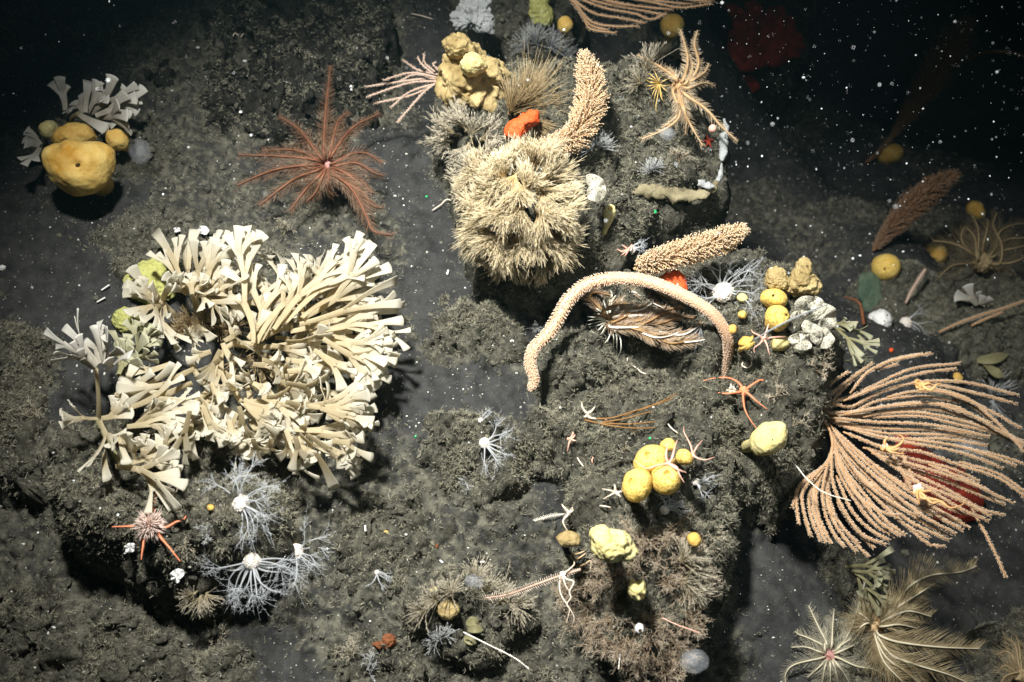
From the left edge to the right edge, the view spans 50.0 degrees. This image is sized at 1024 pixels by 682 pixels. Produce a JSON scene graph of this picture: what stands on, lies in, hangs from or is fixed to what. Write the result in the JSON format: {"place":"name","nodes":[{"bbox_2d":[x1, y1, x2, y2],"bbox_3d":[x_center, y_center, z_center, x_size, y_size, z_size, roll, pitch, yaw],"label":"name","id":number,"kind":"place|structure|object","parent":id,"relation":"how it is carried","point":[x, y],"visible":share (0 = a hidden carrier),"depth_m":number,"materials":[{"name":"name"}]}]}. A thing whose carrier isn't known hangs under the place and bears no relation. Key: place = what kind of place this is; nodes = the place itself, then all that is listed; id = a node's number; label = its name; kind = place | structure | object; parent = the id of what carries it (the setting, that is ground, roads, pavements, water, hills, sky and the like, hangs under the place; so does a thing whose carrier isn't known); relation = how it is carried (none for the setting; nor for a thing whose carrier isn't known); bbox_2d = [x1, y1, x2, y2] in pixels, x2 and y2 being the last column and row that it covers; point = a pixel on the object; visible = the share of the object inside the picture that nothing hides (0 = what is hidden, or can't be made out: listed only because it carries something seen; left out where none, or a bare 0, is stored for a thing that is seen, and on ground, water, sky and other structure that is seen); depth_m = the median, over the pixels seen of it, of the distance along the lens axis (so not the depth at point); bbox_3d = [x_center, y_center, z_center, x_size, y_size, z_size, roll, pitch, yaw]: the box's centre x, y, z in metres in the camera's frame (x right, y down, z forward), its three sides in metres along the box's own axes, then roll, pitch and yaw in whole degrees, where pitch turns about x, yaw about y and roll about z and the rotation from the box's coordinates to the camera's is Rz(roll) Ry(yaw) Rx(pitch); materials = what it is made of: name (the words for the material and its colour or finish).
{"place":"outdoors","nodes":[
{"label":"outdoors","id":0,"kind":"place"},
{"bbox_2d":[0,0,1023,681],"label":"seabed","id":1,"kind":"structure","parent":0,"point":[974,110],"depth_m":2.86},
{"bbox_2d":[17,126,42,166],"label":"ribbon bryozoan","id":2,"kind":"object","parent":1,"relation":"on","point":[31,138],"visible":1,"depth_m":2.81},
{"bbox_2d":[0,290,61,510],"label":"boulder","id":3,"kind":"object","parent":1,"relation":"on","point":[36,495],"visible":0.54,"depth_m":2.50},
{"bbox_2d":[41,139,115,196],"bbox_3d":[-1.066,-0.412,2.737,0.169,0.237,0.150,24,61,15],"label":"yellow sponge","id":4,"kind":"object","parent":1,"relation":"on","point":[72,167],"visible":1,"depth_m":2.65},
{"bbox_2d":[0,580,193,681],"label":"boulder","id":5,"kind":"object","parent":1,"relation":"on","point":[66,657],"visible":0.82,"depth_m":2.32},
{"bbox_2d":[40,114,177,177],"bbox_3d":[-1.085,-0.517,2.949,0.395,0.162,0.253,0,58,0],"label":"boulder","id":6,"kind":"object","parent":1,"relation":"on","point":[152,163],"visible":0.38,"depth_m":2.89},
{"bbox_2d":[38,120,58,139],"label":"yellow sponge","id":7,"kind":"object","parent":6,"relation":"on","point":[47,128],"visible":0.78,"depth_m":2.81},
{"bbox_2d":[51,122,96,143],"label":"yellow sponge","id":8,"kind":"object","parent":6,"relation":"on","point":[82,132],"visible":0.62,"depth_m":2.76},
{"bbox_2d":[47,74,147,135],"bbox_3d":[-1.071,-0.598,2.812,0.278,0.180,0.143,13,59,8],"label":"ribbon bryozoan","id":9,"kind":"object","parent":6,"relation":"on","point":[104,108],"visible":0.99,"depth_m":2.79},
{"bbox_2d":[105,128,130,151],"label":"yellow sponge","id":10,"kind":"object","parent":6,"relation":"on","point":[117,139],"visible":0.98,"depth_m":2.78},
{"bbox_2d":[111,306,143,332],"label":"lime sponge","id":11,"kind":"object","parent":1,"relation":"on","point":[119,316],"visible":0.52,"depth_m":2.64},
{"bbox_2d":[123,258,175,304],"bbox_3d":[-0.887,-0.141,2.670,0.112,0.090,0.111,-23,61,-14],"label":"lime sponge","id":12,"kind":"object","parent":1,"relation":"on","point":[153,269],"visible":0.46,"depth_m":2.65},
{"bbox_2d":[41,419,302,625],"bbox_3d":[-0.735,0.352,2.389,0.611,0.437,0.453,0,58,0],"label":"boulder","id":13,"kind":"object","parent":1,"relation":"on","point":[81,442],"visible":0.58,"depth_m":2.29,"materials":[{"name":"stone"}]},
{"bbox_2d":[59,361,200,513],"bbox_3d":[-0.784,0.197,2.278,0.274,0.188,0.338,0,58,0],"label":"ribbon bryozoan","id":14,"kind":"object","parent":13,"relation":"on","point":[160,455],"visible":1,"depth_m":2.27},
{"bbox_2d":[112,492,185,561],"bbox_3d":[-0.711,0.383,2.212,0.163,0.019,0.127,35,64,20],"label":"sea star","id":15,"kind":"object","parent":13,"relation":"on","point":[160,536],"visible":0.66,"depth_m":2.21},
{"bbox_2d":[131,508,167,543],"bbox_3d":[-0.726,0.372,2.208,0.072,0.079,0.073,0,58,0],"label":"fuzzy coral","id":16,"kind":"object","parent":15,"relation":"on","point":[146,524],"visible":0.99,"depth_m":2.19},
{"bbox_2d":[176,582,224,619],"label":"frost hydroid","id":17,"kind":"object","parent":13,"relation":"on","point":[202,605],"visible":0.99,"depth_m":2.28},
{"bbox_2d":[116,317,379,491],"bbox_3d":[-0.556,0.128,2.336,0.574,0.190,0.328,7,58,4],"label":"ribbon bryozoan","id":18,"kind":"object","parent":13,"relation":"on","point":[273,419],"visible":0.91,"depth_m":2.30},
{"bbox_2d":[88,217,278,302],"bbox_3d":[-0.818,-0.208,2.741,0.518,0.134,0.227,13,59,8],"label":"boulder","id":19,"kind":"object","parent":1,"relation":"on","point":[151,229],"visible":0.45,"depth_m":2.72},
{"bbox_2d":[164,300,275,382],"bbox_3d":[-0.663,-0.006,2.559,0.347,0.179,0.168,32,63,19],"label":"fuzz hydroid","id":20,"kind":"object","parent":1,"relation":"on","point":[189,320],"visible":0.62,"depth_m":2.57},
{"bbox_2d":[122,264,197,352],"bbox_3d":[-0.817,-0.074,2.513,0.136,0.232,0.233,-21,60,-13],"label":"ribbon bryozoan","id":21,"kind":"object","parent":20,"relation":"on","point":[137,286],"visible":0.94,"depth_m":2.53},
{"bbox_2d":[146,228,249,328],"bbox_3d":[-0.715,-0.149,2.560,0.190,0.239,0.387,-28,62,-17],"label":"ribbon bryozoan","id":22,"kind":"object","parent":20,"relation":"on","point":[216,253],"visible":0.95,"depth_m":2.50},
{"bbox_2d":[190,638,269,681],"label":"boulder","id":23,"kind":"object","parent":1,"relation":"on","point":[228,660],"visible":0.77,"depth_m":2.27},
{"bbox_2d":[144,0,400,174],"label":"boulder","id":24,"kind":"object","parent":1,"relation":"on","point":[288,12],"visible":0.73,"depth_m":3.04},
{"bbox_2d":[234,63,397,238],"bbox_3d":[-0.493,-0.521,2.792,0.438,0.113,0.604,0,58,0],"label":"feather star","id":25,"kind":"object","parent":24,"relation":"on","point":[323,167],"visible":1,"depth_m":2.73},
{"bbox_2d":[190,225,410,428],"bbox_3d":[-0.468,-0.018,2.470,0.492,0.318,0.518,0,58,0],"label":"ribbon bryozoan","id":26,"kind":"object","parent":1,"relation":"on","point":[343,304],"visible":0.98,"depth_m":2.43,"materials":[{"name":"beige"}]},
{"bbox_2d":[327,634,428,681],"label":"boulder","id":27,"kind":"object","parent":1,"relation":"on","point":[349,673],"visible":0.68,"depth_m":2.25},
{"bbox_2d":[333,487,429,596],"bbox_3d":[-0.279,0.447,2.394,0.264,0.147,0.260,0,58,0],"label":"boulder","id":28,"kind":"object","parent":1,"relation":"on","point":[345,551],"visible":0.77,"depth_m":2.35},
{"bbox_2d":[396,293,448,366],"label":"boulder","id":29,"kind":"object","parent":1,"relation":"on","point":[427,352],"visible":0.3,"depth_m":2.61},
{"bbox_2d":[402,568,541,677],"bbox_3d":[-0.089,0.572,2.300,0.252,0.252,0.254,-37,65,-21],"label":"boulder","id":30,"kind":"object","parent":1,"relation":"on","point":[462,649],"visible":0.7,"depth_m":2.24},
{"bbox_2d":[422,621,457,657],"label":"frost hydroid","id":31,"kind":"object","parent":30,"relation":"on","point":[437,638],"visible":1,"depth_m":2.21},
{"bbox_2d":[437,599,459,619],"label":"bead sponge","id":32,"kind":"object","parent":30,"relation":"on","point":[453,612],"visible":0.93,"depth_m":2.19},
{"bbox_2d":[401,555,537,636],"bbox_3d":[-0.083,0.519,2.239,0.276,0.175,0.189,0,58,0],"label":"plume hydroid","id":33,"kind":"object","parent":30,"relation":"on","point":[432,602],"visible":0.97,"depth_m":2.23},
{"bbox_2d":[483,568,580,601],"bbox_3d":[0.020,0.502,2.225,0.241,0.095,0.022,-7,58,-5],"label":"sea pen","id":34,"kind":"object","parent":30,"relation":"on","point":[541,582],"visible":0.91,"depth_m":2.22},
{"bbox_2d":[417,407,540,506],"bbox_3d":[-0.088,0.246,2.457,0.307,0.204,0.230,19,60,12],"label":"boulder","id":35,"kind":"object","parent":1,"relation":"on","point":[503,489],"visible":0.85,"depth_m":2.42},
{"bbox_2d":[430,296,529,368],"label":"boulder","id":36,"kind":"object","parent":1,"relation":"on","point":[502,344],"visible":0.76,"depth_m":2.60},
{"bbox_2d":[0,0,1023,681],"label":"hydroid turf","id":37,"kind":"structure","parent":1,"relation":"on","point":[272,490],"depth_m":2.46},
{"bbox_2d":[43,308,133,425],"bbox_3d":[-0.891,0.052,2.380,0.160,0.283,0.211,-26,62,-15],"label":"ribbon bryozoan","id":38,"kind":"object","parent":37,"relation":"on","point":[87,357],"visible":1,"depth_m":2.36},
{"bbox_2d":[589,524,638,562],"bbox_3d":[0.185,0.405,2.131,0.080,0.203,0.115,-24,61,-14],"label":"yellow sponge","id":39,"kind":"object","parent":37,"relation":"on","point":[609,545],"visible":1,"depth_m":2.05},
{"bbox_2d":[659,269,687,290],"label":"orange sponge","id":40,"kind":"object","parent":37,"relation":"on","point":[674,277],"visible":0.54,"depth_m":2.49},
{"bbox_2d":[740,421,787,455],"bbox_3d":[0.530,0.223,2.357,0.078,0.272,0.142,0,58,0],"label":"yellow sponge","id":41,"kind":"object","parent":37,"relation":"on","point":[767,438],"visible":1,"depth_m":2.23},
{"bbox_2d":[760,289,787,307],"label":"yellow sponge","id":42,"kind":"object","parent":37,"relation":"on","point":[777,296],"visible":0.83,"depth_m":2.42},
{"bbox_2d":[765,305,789,331],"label":"yellow sponge","id":43,"kind":"object","parent":37,"relation":"on","point":[775,315],"visible":0.94,"depth_m":2.38},
{"bbox_2d":[0,0,1023,681],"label":"shell grit","id":44,"kind":"object","parent":1,"relation":"on","point":[504,336],"visible":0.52,"depth_m":2.77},
{"bbox_2d":[450,0,586,68],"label":"boulder","id":45,"kind":"object","parent":1,"relation":"on","point":[565,8],"visible":0.3,"depth_m":3.34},
{"bbox_2d":[449,0,494,49],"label":"white crust","id":46,"kind":"object","parent":45,"relation":"on","point":[476,18],"visible":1,"depth_m":3.02},
{"bbox_2d":[528,0,553,27],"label":"lime sponge","id":47,"kind":"object","parent":45,"relation":"on","point":[541,12],"visible":0.89,"depth_m":3.32},
{"bbox_2d":[510,19,581,60],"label":"frost hydroid","id":48,"kind":"object","parent":45,"relation":"on","point":[537,39],"visible":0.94,"depth_m":3.25},
{"bbox_2d":[557,16,572,52],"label":"yellow sponge","id":49,"kind":"object","parent":45,"relation":"on","point":[565,23],"visible":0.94,"depth_m":3.29},
{"bbox_2d":[524,404,569,486],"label":"boulder","id":50,"kind":"object","parent":1,"relation":"on","point":[553,455],"visible":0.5,"depth_m":2.44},
{"bbox_2d":[510,653,589,681],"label":"boulder","id":51,"kind":"object","parent":1,"relation":"on","point":[535,662],"visible":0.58,"depth_m":2.27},
{"bbox_2d":[556,530,580,546],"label":"yellow sponge","id":52,"kind":"object","parent":1,"relation":"on","point":[566,538],"visible":1,"depth_m":2.17},
{"bbox_2d":[526,325,744,681],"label":"boulder","id":53,"kind":"object","parent":1,"relation":"on","point":[583,513],"visible":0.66,"depth_m":2.38,"materials":[{"name":"stone"}]},
{"bbox_2d":[584,393,677,428],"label":"dead twigs","id":54,"kind":"object","parent":53,"relation":"on","point":[605,423],"visible":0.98,"depth_m":2.42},
{"bbox_2d":[621,468,651,502],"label":"yellow sponge","id":55,"kind":"object","parent":53,"relation":"on","point":[636,485],"visible":1,"depth_m":2.09},
{"bbox_2d":[550,505,725,681],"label":"hydroid bush","id":56,"kind":"object","parent":53,"relation":"on","point":[670,662],"visible":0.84,"depth_m":2.22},
{"bbox_2d":[627,579,645,600],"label":"vase sponge","id":57,"kind":"object","parent":56,"relation":"on","point":[636,590],"visible":1,"depth_m":2.11},
{"bbox_2d":[667,529,719,617],"bbox_3d":[0.361,0.455,2.191,0.098,0.154,0.162,-13,59,-8],"label":"frost hydroid","id":58,"kind":"object","parent":56,"relation":"attached to","point":[693,559],"visible":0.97,"depth_m":2.17},
{"bbox_2d":[581,285,704,354],"bbox_3d":[0.321,-0.053,2.573,0.345,0.113,0.181,19,60,11],"label":"feather star","id":59,"kind":"object","parent":53,"relation":"on","point":[623,320],"visible":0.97,"depth_m":2.55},
{"bbox_2d":[633,445,668,474],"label":"yellow sponge","id":60,"kind":"object","parent":53,"relation":"on","point":[647,456],"visible":0.66,"depth_m":2.13},
{"bbox_2d":[651,465,680,494],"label":"yellow sponge","id":61,"kind":"object","parent":53,"relation":"on","point":[666,479],"visible":0.9,"depth_m":2.09},
{"bbox_2d":[569,0,715,34],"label":"sea fan","id":62,"kind":"object","parent":1,"relation":"on","point":[576,3],"visible":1,"depth_m":3.13},
{"bbox_2d":[660,14,683,52],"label":"yellow sponge","id":63,"kind":"object","parent":1,"relation":"on","point":[670,24],"visible":0.95,"depth_m":3.77},
{"bbox_2d":[602,248,845,534],"bbox_3d":[0.551,0.005,2.609,0.493,0.422,0.707,-33,64,-19],"label":"boulder","id":64,"kind":"object","parent":1,"relation":"on","point":[656,361],"visible":0.43,"depth_m":2.50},
{"bbox_2d":[523,272,733,391],"bbox_3d":[0.254,-0.005,2.514,0.488,0.278,0.216,-9,58,-5],"label":"sea whip","id":65,"kind":"object","parent":64,"relation":"on","point":[577,291],"visible":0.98,"depth_m":2.44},
{"bbox_2d":[633,222,750,276],"bbox_3d":[0.406,-0.200,2.461,0.260,0.120,0.075,-9,58,-6],"label":"bottlebrush coral","id":66,"kind":"object","parent":64,"relation":"on","point":[687,250],"visible":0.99,"depth_m":2.44},
{"bbox_2d":[712,281,733,302],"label":"sponge","id":67,"kind":"object","parent":64,"relation":"on","point":[722,291],"visible":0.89,"depth_m":2.52,"materials":[{"name":"white"}]},
{"bbox_2d":[704,376,766,428],"bbox_3d":[0.517,0.104,2.471,0.164,0.017,0.144,32,63,18],"label":"brittle star","id":68,"kind":"object","parent":64,"relation":"on","point":[743,391],"visible":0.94,"depth_m":2.46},
{"bbox_2d":[764,266,789,290],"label":"horn sponge","id":69,"kind":"object","parent":64,"relation":"on","point":[776,277],"visible":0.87,"depth_m":2.43},
{"bbox_2d":[784,257,822,296],"bbox_3d":[0.661,-0.121,2.491,0.082,0.177,0.100,22,61,13],"label":"horn sponge","id":70,"kind":"object","parent":64,"relation":"on","point":[804,280],"visible":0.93,"depth_m":2.43},
{"bbox_2d":[787,296,836,350],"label":"lace bryozoan","id":71,"kind":"object","parent":64,"relation":"on","point":[819,334],"visible":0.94,"depth_m":2.38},
{"bbox_2d":[707,0,815,118],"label":"boulder","id":72,"kind":"object","parent":1,"relation":"on","point":[721,26],"visible":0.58,"depth_m":4.71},
{"bbox_2d":[725,0,805,72],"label":"red crust","id":73,"kind":"object","parent":72,"relation":"attached to","point":[781,44],"visible":0.97,"depth_m":4.54},
{"bbox_2d":[810,535,872,602],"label":"boulder","id":74,"kind":"object","parent":1,"relation":"on","point":[847,582],"visible":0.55,"depth_m":2.58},
{"bbox_2d":[845,545,895,619],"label":"ribbon bryozoan","id":75,"kind":"object","parent":74,"relation":"on","point":[886,572],"visible":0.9,"depth_m":2.52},
{"bbox_2d":[834,317,879,366],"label":"ribbon bryozoan","id":76,"kind":"object","parent":1,"relation":"on","point":[851,326],"visible":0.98,"depth_m":2.65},
{"bbox_2d":[823,604,895,681],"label":"boulder","id":77,"kind":"object","parent":1,"relation":"on","point":[859,647],"visible":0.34,"depth_m":2.44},
{"bbox_2d":[779,578,890,681],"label":"feather star","id":78,"kind":"object","parent":77,"relation":"on","point":[828,654],"visible":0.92,"depth_m":2.42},
{"bbox_2d":[833,549,986,681],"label":"feather star","id":79,"kind":"object","parent":77,"relation":"on","point":[874,624],"visible":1,"depth_m":2.43,"materials":[{"name":"beige"}]},
{"bbox_2d":[868,309,892,327],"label":"white sponge","id":80,"kind":"object","parent":1,"relation":"on","point":[883,317],"visible":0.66,"depth_m":3.43},
{"bbox_2d":[876,143,903,163],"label":"yellow sponge","id":81,"kind":"object","parent":1,"relation":"on","point":[892,153],"visible":0.92,"depth_m":4.77},
{"bbox_2d":[790,351,1023,577],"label":"sea fan","id":82,"kind":"object","parent":1,"relation":"on","point":[838,450],"visible":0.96,"depth_m":2.38},
{"bbox_2d":[911,483,963,508],"bbox_3d":[0.874,0.329,2.261,0.107,0.019,0.044,22,60,13],"label":"brittle star","id":83,"kind":"object","parent":82,"relation":"on","point":[918,490],"visible":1,"depth_m":2.26,"materials":[{"name":"gold"}]},
{"bbox_2d":[872,168,962,251],"bbox_3d":[1.389,-0.471,3.818,0.366,0.193,0.116,-30,63,-17],"label":"bottlebrush coral","id":84,"kind":"object","parent":1,"relation":"on","point":[914,204],"visible":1,"depth_m":3.80},
{"bbox_2d":[864,12,978,163],"bbox_3d":[1.812,-1.105,4.803,0.199,0.348,0.778,31,63,18],"label":"bottlebrush coral","id":85,"kind":"object","parent":1,"relation":"on","point":[957,38],"visible":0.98,"depth_m":4.79},
{"bbox_2d":[844,261,1023,384],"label":"boulder","id":86,"kind":"object","parent":1,"relation":"on","point":[967,346],"visible":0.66,"depth_m":3.58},
{"bbox_2d":[857,272,881,311],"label":"film sponge","id":87,"kind":"object","parent":86,"relation":"on","point":[869,289],"visible":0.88,"depth_m":3.63},
{"bbox_2d":[871,254,900,280],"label":"yellow sponge","id":88,"kind":"object","parent":86,"relation":"on","point":[883,267],"visible":1,"depth_m":3.61},
{"bbox_2d":[954,283,994,307],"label":"ribbon bryozoan","id":89,"kind":"object","parent":86,"relation":"on","point":[977,299],"visible":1,"depth_m":3.53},
{"bbox_2d":[933,212,1023,276],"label":"feather star","id":90,"kind":"object","parent":86,"relation":"on","point":[982,262],"visible":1,"depth_m":3.59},
{"bbox_2d":[924,243,947,262],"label":"yellow sponge","id":91,"kind":"object","parent":1,"relation":"on","point":[940,254],"visible":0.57,"depth_m":4.13},
{"bbox_2d":[893,435,983,523],"bbox_3d":[1.126,0.365,2.927,0.298,0.162,0.147,38,65,21],"label":"red sponge","id":92,"kind":"object","parent":1,"relation":"on","point":[974,499],"visible":0.27,"depth_m":2.89},
{"bbox_2d":[962,610,1023,681],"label":"boulder","id":93,"kind":"object","parent":1,"relation":"on","point":[970,635],"visible":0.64,"depth_m":2.71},
{"bbox_2d":[989,630,1023,681],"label":"feather star","id":94,"kind":"object","parent":93,"relation":"on","point":[1016,673],"visible":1,"depth_m":2.61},
{"bbox_2d":[976,370,1022,428],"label":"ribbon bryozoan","id":95,"kind":"object","parent":1,"relation":"on","point":[996,394],"visible":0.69,"depth_m":3.51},
{"bbox_2d":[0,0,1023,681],"bbox_3d":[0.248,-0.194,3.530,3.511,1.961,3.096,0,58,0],"label":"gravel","id":96,"kind":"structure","parent":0,"point":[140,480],"depth_m":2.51,"materials":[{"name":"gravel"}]},
{"bbox_2d":[108,318,162,400],"bbox_3d":[-0.830,0.046,2.417,0.152,0.207,0.192,0,58,0],"label":"ribbon bryozoan","id":97,"kind":"object","parent":96,"relation":"on","point":[144,341],"visible":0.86,"depth_m":2.37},
{"bbox_2d":[432,56,730,325],"bbox_3d":[0.185,-0.413,2.797,0.804,0.500,0.769,0,58,0],"label":"boulder","id":98,"kind":"object","parent":96,"relation":"on","point":[677,223],"visible":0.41,"depth_m":2.69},
{"bbox_2d":[364,52,437,123],"bbox_3d":[-0.271,-0.657,2.810,0.162,0.049,0.248,33,64,19],"label":"branching coral","id":99,"kind":"object","parent":98,"relation":"on","point":[431,78],"visible":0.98,"depth_m":2.80},
{"bbox_2d":[441,35,470,58],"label":"horn sponge","id":100,"kind":"object","parent":98,"relation":"on","point":[455,46],"visible":0.91,"depth_m":2.67},
{"bbox_2d":[418,95,504,163],"bbox_3d":[-0.124,-0.497,2.654,0.253,0.203,0.143,36,65,20],"label":"plume hydroid","id":101,"kind":"object","parent":98,"relation":"on","point":[456,117],"visible":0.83,"depth_m":2.65},
{"bbox_2d":[443,131,501,211],"bbox_3d":[-0.097,-0.396,2.595,0.145,0.192,0.123,0,58,0],"label":"plume hydroid","id":102,"kind":"object","parent":98,"relation":"on","point":[452,173],"visible":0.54,"depth_m":2.57},
{"bbox_2d":[434,32,512,113],"bbox_3d":[-0.098,-0.674,2.755,0.191,0.188,0.192,13,59,8],"label":"horn sponge","id":103,"kind":"object","parent":98,"relation":"on","point":[480,90],"visible":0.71,"depth_m":2.72},
{"bbox_2d":[460,52,487,76],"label":"sea sponge","id":104,"kind":"object","parent":103,"relation":"on","point":[472,64],"visible":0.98,"depth_m":2.63},
{"bbox_2d":[447,131,591,289],"bbox_3d":[0.014,-0.295,2.485,0.334,0.331,0.342,0,58,0],"label":"plume hydroid","id":105,"kind":"object","parent":98,"relation":"on","point":[499,258],"visible":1,"depth_m":2.43},
{"bbox_2d":[504,109,539,144],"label":"orange sponge","id":106,"kind":"object","parent":98,"relation":"on","point":[521,124],"visible":0.89,"depth_m":2.60},
{"bbox_2d":[486,39,576,141],"bbox_3d":[0.064,-0.594,2.703,0.257,0.270,0.232,38,65,21],"label":"fan hydroid","id":107,"kind":"object","parent":98,"relation":"on","point":[530,95],"visible":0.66,"depth_m":2.69},
{"bbox_2d":[529,48,610,158],"bbox_3d":[0.154,-0.533,2.544,0.142,0.151,0.266,28,62,16],"label":"bottlebrush coral","id":108,"kind":"object","parent":98,"relation":"on","point":[579,128],"visible":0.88,"depth_m":2.52},
{"bbox_2d":[586,174,605,201],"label":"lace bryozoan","id":109,"kind":"object","parent":98,"relation":"on","point":[596,184],"visible":1,"depth_m":2.46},
{"bbox_2d":[577,128,620,158],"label":"frost hydroid","id":110,"kind":"object","parent":98,"relation":"on","point":[605,144],"visible":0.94,"depth_m":2.57},
{"bbox_2d":[619,37,697,93],"bbox_3d":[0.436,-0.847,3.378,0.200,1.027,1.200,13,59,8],"label":"frost hydroid","id":111,"kind":"object","parent":98,"relation":"on","point":[646,65],"visible":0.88,"depth_m":2.75},
{"bbox_2d":[631,180,718,204],"bbox_3d":[0.392,-0.361,2.673,0.233,0.037,0.057,-3,58,-2],"label":"ridge sponge","id":112,"kind":"object","parent":98,"relation":"on","point":[657,192],"visible":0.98,"depth_m":2.67},
{"bbox_2d":[636,28,738,148],"bbox_3d":[0.431,-0.661,2.738,0.247,0.092,0.418,0,58,0],"label":"feather star","id":113,"kind":"object","parent":98,"relation":"on","point":[678,86],"visible":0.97,"depth_m":2.70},
{"bbox_2d":[718,118,728,160],"bbox_3d":[0.533,-0.507,2.762,0.028,0.022,0.142,6,58,4],"label":"white crust","id":114,"kind":"object","parent":98,"relation":"on","point":[723,143],"visible":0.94,"depth_m":2.75},
{"bbox_2d":[13,0,1023,668],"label":"marine snow","id":115,"kind":"structure","parent":0,"point":[735,162],"depth_m":2.13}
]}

